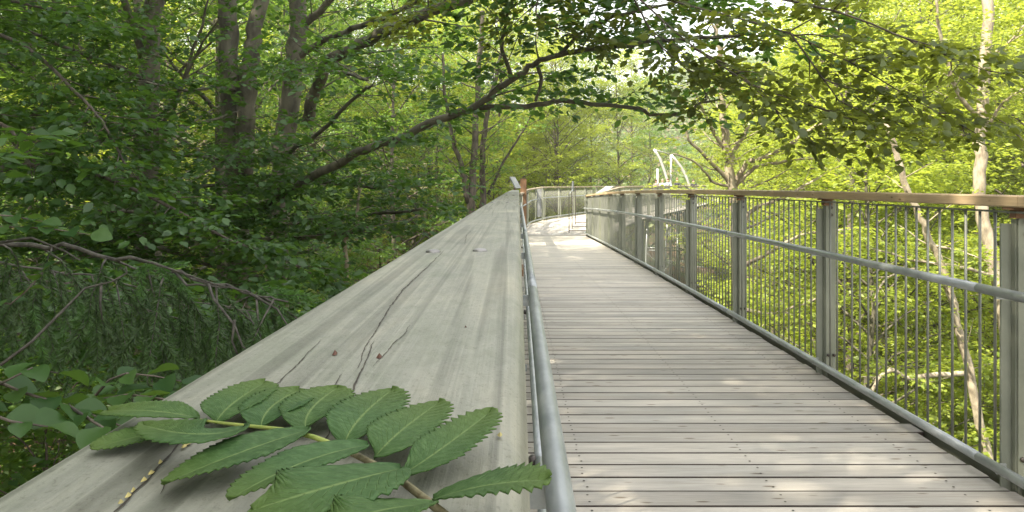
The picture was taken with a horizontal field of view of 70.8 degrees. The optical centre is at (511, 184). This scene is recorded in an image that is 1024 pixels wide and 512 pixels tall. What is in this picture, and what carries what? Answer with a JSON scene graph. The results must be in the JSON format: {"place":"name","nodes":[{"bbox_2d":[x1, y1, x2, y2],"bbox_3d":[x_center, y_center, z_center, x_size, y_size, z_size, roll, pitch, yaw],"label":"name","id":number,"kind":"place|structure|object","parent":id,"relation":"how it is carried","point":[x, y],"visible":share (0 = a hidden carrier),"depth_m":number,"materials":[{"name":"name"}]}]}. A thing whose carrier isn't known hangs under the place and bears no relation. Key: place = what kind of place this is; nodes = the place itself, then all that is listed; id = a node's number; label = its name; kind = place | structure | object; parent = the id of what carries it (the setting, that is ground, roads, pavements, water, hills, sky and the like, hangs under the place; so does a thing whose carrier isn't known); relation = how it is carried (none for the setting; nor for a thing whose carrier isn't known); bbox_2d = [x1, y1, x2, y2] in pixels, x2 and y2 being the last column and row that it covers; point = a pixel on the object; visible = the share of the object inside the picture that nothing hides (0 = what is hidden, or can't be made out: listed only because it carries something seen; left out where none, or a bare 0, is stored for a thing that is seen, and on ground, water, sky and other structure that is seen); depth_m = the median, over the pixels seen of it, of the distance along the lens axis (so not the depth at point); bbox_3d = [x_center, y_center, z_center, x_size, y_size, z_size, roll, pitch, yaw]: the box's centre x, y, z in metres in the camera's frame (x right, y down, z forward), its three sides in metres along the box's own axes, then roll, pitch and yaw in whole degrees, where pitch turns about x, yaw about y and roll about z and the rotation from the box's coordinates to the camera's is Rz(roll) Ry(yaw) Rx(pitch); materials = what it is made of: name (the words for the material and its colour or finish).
{"place":"outdoors","nodes":[
{"label":"outdoors","id":0,"kind":"place"},
{"bbox_2d":[0,211,112,241],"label":"beech sprig","id":1,"kind":"object","parent":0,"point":[101,234],"visible":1,"depth_m":1.90,"materials":[{"name":"green plant"}]},
{"bbox_2d":[0,75,1002,489],"bbox_3d":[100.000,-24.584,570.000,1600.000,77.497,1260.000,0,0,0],"label":"ground","id":2,"kind":"structure","parent":0,"point":[684,137],"depth_m":82.43,"materials":[{"name":"plant"}]},
{"bbox_2d":[0,7,41,222],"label":"beech tree","id":3,"kind":"object","parent":2,"relation":"on","point":[13,99],"visible":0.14,"depth_m":15.89,"materials":[{"name":"green plant"}]},
{"bbox_2d":[0,127,86,488],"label":"beech tree","id":4,"kind":"object","parent":2,"relation":"on","point":[27,473],"visible":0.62,"depth_m":4.03,"materials":[{"name":"green plant"}]},
{"bbox_2d":[0,5,104,237],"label":"beech tree","id":5,"kind":"object","parent":2,"relation":"on","point":[27,107],"visible":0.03,"depth_m":17.26,"materials":[{"name":"green plant"}]},
{"bbox_2d":[0,258,114,495],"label":"undergrowth bush","id":6,"kind":"object","parent":2,"relation":"on","point":[87,368],"visible":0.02,"depth_m":13.05,"materials":[{"name":"green plant"}]},
{"bbox_2d":[0,392,115,487],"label":"undergrowth bush","id":7,"kind":"object","parent":2,"relation":"on","point":[35,451],"visible":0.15,"depth_m":9.66,"materials":[{"name":"green plant"}]},
{"bbox_2d":[0,0,133,430],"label":"beech tree","id":8,"kind":"object","parent":2,"relation":"on","point":[104,2],"visible":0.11,"depth_m":8.46,"materials":[{"name":"green plant"}]},
{"bbox_2d":[0,314,170,496],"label":"undergrowth bush","id":9,"kind":"object","parent":2,"relation":"on","point":[38,432],"visible":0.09,"depth_m":7.93,"materials":[{"name":"green plant"}]},
{"bbox_2d":[0,0,185,387],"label":"beech tree","id":10,"kind":"object","parent":2,"relation":"on","point":[69,82],"visible":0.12,"depth_m":15.27,"materials":[{"name":"green plant"}]},
{"bbox_2d":[0,199,188,495],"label":"undergrowth bush","id":11,"kind":"object","parent":2,"relation":"on","point":[94,384],"visible":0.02,"depth_m":11.04,"materials":[{"name":"green plant"}]},
{"bbox_2d":[1,198,205,400],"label":"undergrowth bush","id":12,"kind":"object","parent":2,"relation":"on","point":[169,255],"visible":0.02,"depth_m":16.44,"materials":[{"name":"green plant"}]},
{"bbox_2d":[6,0,203,175],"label":"forest tree","id":13,"kind":"object","parent":2,"relation":"on","point":[112,87],"visible":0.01,"depth_m":31.99,"materials":[{"name":"green plant"}]},
{"bbox_2d":[17,0,213,196],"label":"forest tree","id":14,"kind":"object","parent":2,"relation":"on","point":[178,41],"visible":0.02,"depth_m":36.73,"materials":[{"name":"green plant"}]},
{"bbox_2d":[0,0,280,497],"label":"beech tree","id":15,"kind":"object","parent":2,"relation":"on","point":[229,124],"visible":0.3,"depth_m":8.83,"materials":[{"name":"green plant"}]},
{"bbox_2d":[3,0,288,259],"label":"forest tree","id":16,"kind":"object","parent":2,"relation":"on","point":[166,59],"visible":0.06,"depth_m":25.70,"materials":[{"name":"green plant"}]},
{"bbox_2d":[0,237,316,427],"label":"spruce tree","id":17,"kind":"object","parent":2,"relation":"on","point":[161,342],"visible":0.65,"depth_m":2.00,"materials":[{"name":"green plant"}]},
{"bbox_2d":[0,261,56,305],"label":"beech sprig","id":18,"kind":"object","parent":17,"relation":"attached to","point":[17,297],"visible":1,"depth_m":1.90,"materials":[{"name":"green plant"}]},
{"bbox_2d":[0,0,337,293],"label":"forest tree","id":19,"kind":"object","parent":2,"relation":"on","point":[210,92],"visible":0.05,"depth_m":19.31,"materials":[{"name":"green plant"}]},
{"bbox_2d":[0,0,367,402],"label":"beech tree","id":20,"kind":"object","parent":2,"relation":"on","point":[76,178],"visible":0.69,"depth_m":5.97,"materials":[{"name":"green plant"}]},
{"bbox_2d":[0,0,377,328],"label":"beech tree","id":21,"kind":"object","parent":2,"relation":"on","point":[206,99],"visible":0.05,"depth_m":17.68,"materials":[{"name":"green plant"}]},
{"bbox_2d":[0,0,381,401],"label":"beech tree","id":22,"kind":"object","parent":2,"relation":"on","point":[152,10],"visible":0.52,"depth_m":8.69,"materials":[{"name":"green plant"}]},
{"bbox_2d":[0,0,385,400],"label":"beech tree","id":23,"kind":"object","parent":2,"relation":"on","point":[201,49],"visible":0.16,"depth_m":14.14,"materials":[{"name":"green plant"}]},
{"bbox_2d":[186,167,307,309],"bbox_3d":[-8.747,2.354,23.290,5.409,6.555,4.916,0,0,1],"label":"undergrowth bush","id":24,"kind":"object","parent":2,"relation":"on","point":[212,271],"visible":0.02,"depth_m":22.73,"materials":[{"name":"green plant"}]},
{"bbox_2d":[187,0,354,226],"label":"forest tree","id":25,"kind":"object","parent":2,"relation":"on","point":[272,89],"visible":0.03,"depth_m":39.75,"materials":[{"name":"green plant"}]},
{"bbox_2d":[161,0,387,279],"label":"forest tree","id":26,"kind":"object","parent":2,"relation":"on","point":[280,90],"visible":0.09,"depth_m":30.93,"materials":[{"name":"green plant"}]},
{"bbox_2d":[172,0,406,248],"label":"forest tree","id":27,"kind":"object","parent":2,"relation":"on","point":[367,116],"visible":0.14,"depth_m":34.46,"materials":[{"name":"green plant"}]},
{"bbox_2d":[212,2,377,206],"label":"forest tree","id":28,"kind":"object","parent":2,"relation":"on","point":[303,96],"visible":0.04,"depth_m":51.61,"materials":[{"name":"green plant"}]},
{"bbox_2d":[206,0,409,215],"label":"forest tree","id":29,"kind":"object","parent":2,"relation":"on","point":[322,29],"visible":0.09,"depth_m":44.66,"materials":[{"name":"green plant"}]},
{"bbox_2d":[255,187,376,308],"bbox_3d":[-7.021,3.130,23.993,4.636,6.181,5.100,0,0,-36],"label":"undergrowth bush","id":30,"kind":"object","parent":2,"relation":"on","point":[320,257],"visible":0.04,"depth_m":23.87,"materials":[{"name":"green plant"}]},
{"bbox_2d":[271,5,382,212],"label":"forest tree","id":31,"kind":"object","parent":2,"relation":"on","point":[340,88],"visible":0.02,"depth_m":59.18,"materials":[{"name":"green plant"}]},
{"bbox_2d":[261,0,398,279],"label":"forest tree","id":32,"kind":"object","parent":2,"relation":"on","point":[327,33],"visible":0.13,"depth_m":38.56,"materials":[{"name":"green plant"}]},
{"bbox_2d":[293,205,405,300],"bbox_3d":[-5.167,3.671,22.532,4.534,6.045,4.988,0,0,-24],"label":"undergrowth bush","id":33,"kind":"object","parent":2,"relation":"on","point":[366,244],"visible":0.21,"depth_m":22.29,"materials":[{"name":"green plant"}]},
{"bbox_2d":[294,0,415,209],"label":"forest tree","id":34,"kind":"object","parent":2,"relation":"on","point":[359,20],"visible":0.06,"depth_m":50.91,"materials":[{"name":"green plant"}]},
{"bbox_2d":[322,153,400,282],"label":"young tree","id":35,"kind":"object","parent":2,"relation":"on","point":[357,204],"visible":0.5,"depth_m":8.88,"materials":[{"name":"green plant"}]},
{"bbox_2d":[318,73,435,284],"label":"forest tree","id":36,"kind":"object","parent":2,"relation":"on","point":[350,249],"visible":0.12,"depth_m":37.93,"materials":[{"name":"green plant"}]},
{"bbox_2d":[208,0,577,314],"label":"beech tree","id":37,"kind":"object","parent":2,"relation":"on","point":[297,67],"visible":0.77,"depth_m":9.83,"materials":[{"name":"green plant"}]},
{"bbox_2d":[293,0,506,284],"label":"forest tree","id":38,"kind":"object","parent":2,"relation":"on","point":[388,159],"visible":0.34,"depth_m":28.37,"materials":[{"name":"green plant"}]},
{"bbox_2d":[1,49,825,214],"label":"wood","id":39,"kind":"object","parent":2,"relation":"on","point":[669,133],"depth_m":210.39,"materials":[{"name":"green plant"}]},
{"bbox_2d":[324,0,512,242],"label":"forest tree","id":40,"kind":"object","parent":2,"relation":"on","point":[360,108],"visible":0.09,"depth_m":44.18,"materials":[{"name":"green plant"}]},
{"bbox_2d":[332,4,507,283],"bbox_3d":[-4.584,-0.946,36.085,8.596,17.091,8.471,0,0,-20],"label":"forest tree","id":41,"kind":"object","parent":2,"relation":"on","point":[407,146],"visible":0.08,"depth_m":35.90,"materials":[{"name":"green plant"}]},
{"bbox_2d":[326,10,525,261],"bbox_3d":[-3.904,-0.203,32.407,9.387,16.376,8.538,0,0,4],"label":"forest tree","id":42,"kind":"object","parent":2,"relation":"on","point":[467,133],"visible":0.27,"depth_m":32.41,"materials":[{"name":"green plant"}]},
{"bbox_2d":[360,4,500,244],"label":"forest tree","id":43,"kind":"object","parent":2,"relation":"on","point":[444,127],"visible":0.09,"depth_m":40.19,"materials":[{"name":"green plant"}]},
{"bbox_2d":[0,0,885,344],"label":"beech tree","id":44,"kind":"object","parent":2,"relation":"on","point":[246,96],"visible":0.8,"depth_m":7.12,"materials":[{"name":"green plant"}]},
{"bbox_2d":[404,5,526,206],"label":"forest tree","id":45,"kind":"object","parent":2,"relation":"on","point":[461,76],"visible":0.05,"depth_m":65.01,"materials":[{"name":"green plant"}]},
{"bbox_2d":[408,55,526,227],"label":"forest tree","id":46,"kind":"object","parent":2,"relation":"on","point":[460,152],"visible":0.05,"depth_m":50.33,"materials":[{"name":"green plant"}]},
{"bbox_2d":[388,3,563,221],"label":"young tree","id":47,"kind":"object","parent":2,"relation":"on","point":[472,191],"visible":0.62,"depth_m":20.91,"materials":[{"name":"green plant"}]},
{"bbox_2d":[428,111,539,230],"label":"forest tree","id":48,"kind":"object","parent":2,"relation":"on","point":[524,172],"visible":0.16,"depth_m":36.29,"materials":[{"name":"green plant"}]},
{"bbox_2d":[403,0,569,229],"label":"forest tree","id":49,"kind":"object","parent":2,"relation":"on","point":[525,133],"visible":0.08,"depth_m":54.30,"materials":[{"name":"green plant"}]},
{"bbox_2d":[450,64,542,196],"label":"forest tree","id":50,"kind":"object","parent":2,"relation":"on","point":[500,120],"visible":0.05,"depth_m":59.07,"materials":[{"name":"green plant"}]},
{"bbox_2d":[434,0,593,231],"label":"forest tree","id":51,"kind":"object","parent":2,"relation":"on","point":[536,137],"visible":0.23,"depth_m":43.91,"materials":[{"name":"green plant"}]},
{"bbox_2d":[491,4,602,219],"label":"forest tree","id":52,"kind":"object","parent":2,"relation":"on","point":[535,33],"visible":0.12,"depth_m":63.05,"materials":[{"name":"green plant"}]},
{"bbox_2d":[503,96,597,223],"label":"forest tree","id":53,"kind":"object","parent":2,"relation":"on","point":[533,141],"visible":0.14,"depth_m":56.30,"materials":[{"name":"green plant"}]},
{"bbox_2d":[491,29,611,220],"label":"forest tree","id":54,"kind":"object","parent":2,"relation":"on","point":[544,50],"visible":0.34,"depth_m":47.53,"materials":[{"name":"green plant"}]},
{"bbox_2d":[488,34,620,223],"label":"forest tree","id":55,"kind":"object","parent":2,"relation":"on","point":[555,149],"visible":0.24,"depth_m":51.81,"materials":[{"name":"green plant"}]},
{"bbox_2d":[496,2,622,216],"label":"forest tree","id":56,"kind":"object","parent":2,"relation":"on","point":[618,138],"visible":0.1,"depth_m":69.07,"materials":[{"name":"green plant"}]},
{"bbox_2d":[541,42,654,242],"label":"forest tree","id":57,"kind":"object","parent":2,"relation":"on","point":[598,81],"visible":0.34,"depth_m":65.22,"materials":[{"name":"green plant"}]},
{"bbox_2d":[573,46,678,231],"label":"forest tree","id":58,"kind":"object","parent":2,"relation":"on","point":[619,90],"visible":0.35,"depth_m":73.17,"materials":[{"name":"green plant"}]},
{"bbox_2d":[583,47,685,249],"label":"forest tree","id":59,"kind":"object","parent":2,"relation":"on","point":[640,59],"visible":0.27,"depth_m":91.06,"materials":[{"name":"green plant"}]},
{"bbox_2d":[601,72,702,251],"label":"forest tree","id":60,"kind":"object","parent":2,"relation":"on","point":[650,141],"visible":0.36,"depth_m":81.36,"materials":[{"name":"green plant"}]},
{"bbox_2d":[644,212,684,281],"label":"support tower","id":61,"kind":"structure","parent":2,"relation":"on","point":[673,242],"depth_m":44.01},
{"bbox_2d":[653,149,689,276],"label":"arched pylon","id":62,"kind":"object","parent":2,"relation":"on","point":[663,167],"visible":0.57,"depth_m":63.44,"materials":[{"name":"white metal"}]},
{"bbox_2d":[363,0,1023,176],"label":"overhanging beech","id":63,"kind":"object","parent":2,"relation":"on","point":[860,115],"visible":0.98,"depth_m":4.78,"materials":[{"name":"green plant"}]},
{"bbox_2d":[667,103,754,298],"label":"forest tree","id":64,"kind":"object","parent":2,"relation":"on","point":[698,161],"visible":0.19,"depth_m":71.75,"materials":[{"name":"green plant"}]},
{"bbox_2d":[695,85,779,315],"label":"forest tree","id":65,"kind":"object","parent":2,"relation":"on","point":[740,148],"visible":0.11,"depth_m":66.33,"materials":[{"name":"green plant"}]},
{"bbox_2d":[690,82,784,253],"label":"sunlit tree","id":66,"kind":"object","parent":2,"relation":"on","point":[703,182],"visible":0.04,"depth_m":79.43,"materials":[{"name":"green plant"}]},
{"bbox_2d":[635,2,884,329],"bbox_3d":[4.309,3.142,12.653,4.014,13.236,3.040,0,0,26],"label":"spreading tree","id":67,"kind":"object","parent":2,"relation":"on","point":[733,181],"visible":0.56,"depth_m":12.51,"materials":[{"name":"green plant"}]},
{"bbox_2d":[699,275,850,377],"bbox_3d":[6.103,6.491,19.414,6.338,7.885,6.211,0,0,2],"label":"undergrowth bush","id":68,"kind":"object","parent":2,"relation":"on","point":[807,298],"visible":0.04,"depth_m":19.52,"materials":[{"name":"green plant"}]},
{"bbox_2d":[697,87,861,344],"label":"sunlit tree","id":69,"kind":"object","parent":2,"relation":"on","point":[755,179],"visible":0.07,"depth_m":42.82,"materials":[{"name":"green plant"}]},
{"bbox_2d":[697,96,864,338],"bbox_3d":[13.493,3.619,36.194,8.446,16.346,7.490,0,0,23],"label":"sunlit tree","id":70,"kind":"object","parent":2,"relation":"on","point":[784,179],"visible":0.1,"depth_m":35.78,"materials":[{"name":"green plant"}]},
{"bbox_2d":[760,8,817,189],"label":"sunlit tree","id":71,"kind":"object","parent":2,"relation":"on","point":[778,59],"visible":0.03,"depth_m":80.44,"materials":[{"name":"green plant"}]},
{"bbox_2d":[748,100,861,357],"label":"sunlit tree","id":72,"kind":"object","parent":2,"relation":"on","point":[790,233],"visible":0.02,"depth_m":39.54,"materials":[{"name":"green plant"}]},
{"bbox_2d":[697,14,950,393],"bbox_3d":[11.841,2.544,27.200,9.325,18.045,8.268,0,0,-3],"label":"sunlit tree","id":73,"kind":"object","parent":2,"relation":"on","point":[864,341],"visible":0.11,"depth_m":27.28,"materials":[{"name":"green plant"}]},
{"bbox_2d":[641,0,1020,409],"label":"sunlit tree","id":74,"kind":"object","parent":2,"relation":"on","point":[857,139],"visible":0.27,"depth_m":22.85,"materials":[{"name":"green plant"}]},
{"bbox_2d":[715,0,985,386],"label":"sunlit tree","id":75,"kind":"object","parent":2,"relation":"on","point":[835,142],"visible":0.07,"depth_m":30.75,"materials":[{"name":"green plant"}]},
{"bbox_2d":[697,0,1010,462],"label":"sunlit tree","id":76,"kind":"object","parent":2,"relation":"on","point":[918,183],"visible":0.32,"depth_m":16.31,"materials":[{"name":"green plant"}]},
{"bbox_2d":[790,158,941,425],"bbox_3d":[16.527,5.179,33.262,7.396,14.186,8.132,0,0,26],"label":"sunlit tree","id":77,"kind":"object","parent":2,"relation":"on","point":[865,303],"visible":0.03,"depth_m":33.61,"materials":[{"name":"green plant"}]},
{"bbox_2d":[754,0,999,395],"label":"sunlit tree","id":78,"kind":"object","parent":2,"relation":"on","point":[893,19],"visible":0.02,"depth_m":35.43,"materials":[{"name":"green plant"}]},
{"bbox_2d":[764,0,1023,441],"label":"sunlit tree","id":79,"kind":"object","parent":2,"relation":"on","point":[1013,119],"visible":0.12,"depth_m":25.87,"materials":[{"name":"green plant"}]},
{"bbox_2d":[814,142,999,460],"bbox_3d":[10.749,4.890,18.787,6.321,12.123,6.949,0,0,-36],"label":"sunlit tree","id":80,"kind":"object","parent":2,"relation":"on","point":[934,409],"visible":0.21,"depth_m":18.41,"materials":[{"name":"green plant"}]},
{"bbox_2d":[812,30,1023,419],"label":"sunlit tree","id":81,"kind":"object","parent":2,"relation":"on","point":[988,178],"visible":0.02,"depth_m":30.13,"materials":[{"name":"green plant"}]},
{"bbox_2d":[838,124,999,458],"bbox_3d":[7.343,4.710,12.744,3.516,11.870,2.718,0,0,0],"label":"pale tree","id":82,"kind":"object","parent":2,"relation":"on","point":[971,377],"visible":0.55,"depth_m":12.93,"materials":[{"name":"green plant"}]},
{"bbox_2d":[875,355,974,440],"bbox_3d":[12.255,8.514,21.901,5.186,6.583,5.291,0,0,-2],"label":"undergrowth bush","id":83,"kind":"object","parent":2,"relation":"on","point":[961,426],"visible":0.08,"depth_m":21.51,"materials":[{"name":"green plant"}]},
{"bbox_2d":[838,0,1023,335],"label":"pale tree","id":84,"kind":"object","parent":2,"relation":"on","point":[981,154],"visible":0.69,"depth_m":13.81,"materials":[{"name":"green plant"}]},
{"bbox_2d":[839,0,1023,438],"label":"sunlit tree","id":85,"kind":"object","parent":2,"relation":"on","point":[966,18],"visible":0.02,"depth_m":33.60,"materials":[{"name":"green plant"}]},
{"bbox_2d":[879,66,1023,448],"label":"sunlit tree","id":86,"kind":"object","parent":2,"relation":"on","point":[1015,191],"visible":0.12,"depth_m":26.80,"materials":[{"name":"green plant"}]},
{"bbox_2d":[881,0,1023,447],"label":"sunlit tree","id":87,"kind":"object","parent":2,"relation":"on","point":[1002,8],"visible":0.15,"depth_m":22.89,"materials":[{"name":"green plant"}]},
{"bbox_2d":[930,419,999,461],"bbox_3d":[7.546,7.352,11.892,5.099,6.473,5.203,0,0,-31],"label":"undergrowth bush","id":88,"kind":"object","parent":2,"relation":"on","point":[986,433],"visible":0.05,"depth_m":12.75,"materials":[{"name":"green plant"}]},
{"bbox_2d":[931,43,1023,346],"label":"sunlit tree","id":89,"kind":"object","parent":2,"relation":"on","point":[1014,53],"visible":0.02,"depth_m":36.68,"materials":[{"name":"green plant"}]},
{"bbox_2d":[101,0,1021,121],"label":"sky","id":90,"kind":"structure","parent":0,"point":[686,27],"materials":[{"name":"white"}]},
{"bbox_2d":[521,201,717,234],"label":"path","id":91,"kind":"structure","parent":0,"point":[560,226],"depth_m":25.11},
{"bbox_2d":[520,178,526,227],"bbox_3d":[0.389,0.646,24.000,0.243,1.712,0.116,0,0,0],"label":"marker post","id":92,"kind":"object","parent":91,"relation":"on","point":[523,184],"visible":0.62,"depth_m":23.95,"materials":[{"name":"wood"}]},
{"bbox_2d":[665,205,732,305],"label":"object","id":93,"kind":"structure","parent":0,"point":[700,252],"depth_m":58.36,"materials":[{"name":"plant"}]},
{"bbox_2d":[521,235,1023,511],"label":"path","id":94,"kind":"structure","parent":0,"point":[671,397],"depth_m":3.98,"materials":[{"name":"grey wood"}]},
{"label":"beech tree","id":95,"kind":"object","parent":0,"visible":0},
{"bbox_2d":[0,362,133,449],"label":"beech sprig","id":96,"kind":"object","parent":95,"relation":"attached to","point":[39,411],"visible":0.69,"depth_m":1.27,"materials":[{"name":"green plant"}]},
{"bbox_2d":[92,363,200,404],"bbox_3d":[-0.699,0.415,1.451,0.397,0.079,0.171,0,0,31],"label":"beech sprig","id":97,"kind":"object","parent":95,"relation":"attached to","point":[164,386],"visible":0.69,"depth_m":1.48,"materials":[{"name":"green plant"}]},
{"bbox_3d":[1.050,4.717,5.000,2.143,6.239,1.650,0,0,0],"label":"support tower","id":98,"kind":"object","parent":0,"visible":0},
{"bbox_2d":[553,202,1023,496],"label":"walkway girder","id":99,"kind":"object","parent":98,"relation":"on","point":[959,455],"visible":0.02,"depth_m":4.45,"materials":[{"name":"metal"}]},
{"bbox_2d":[0,190,576,511],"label":"railing","id":100,"kind":"object","parent":99,"relation":"on","point":[438,315],"visible":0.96,"depth_m":0.31,"materials":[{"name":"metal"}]},
{"bbox_2d":[89,378,551,511],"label":"rowan leaf","id":101,"kind":"object","parent":100,"relation":"on","point":[301,478],"visible":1,"depth_m":0.19,"materials":[{"name":"plant"}]},
{"bbox_2d":[519,186,672,227],"bbox_3d":[6.126,0.972,39.682,0.623,1.793,34.787,0,0,20],"label":"railing","id":102,"kind":"object","parent":99,"relation":"on","point":[584,198],"visible":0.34,"depth_m":28.80,"materials":[{"name":"metal"}]},
{"bbox_2d":[535,188,542,219],"bbox_3d":[0.978,0.688,26.000,0.290,1.150,0.060,0,0,0],"label":"perforated screen","id":103,"kind":"object","parent":102,"relation":"attached to","point":[540,202],"visible":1,"depth_m":26.00,"materials":[{"name":"metal"}]},
{"bbox_2d":[585,186,707,232],"bbox_3d":[8.568,0.987,38.490,0.289,1.821,35.252,0,0,21],"label":"railing","id":104,"kind":"object","parent":99,"relation":"attached to","point":[633,188],"visible":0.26,"depth_m":33.79,"materials":[{"name":"metal"}]},
{"bbox_2d":[583,190,1023,496],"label":"railing","id":105,"kind":"object","parent":99,"relation":"on","point":[605,218],"visible":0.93,"depth_m":4.57,"materials":[{"name":"grey metal"}]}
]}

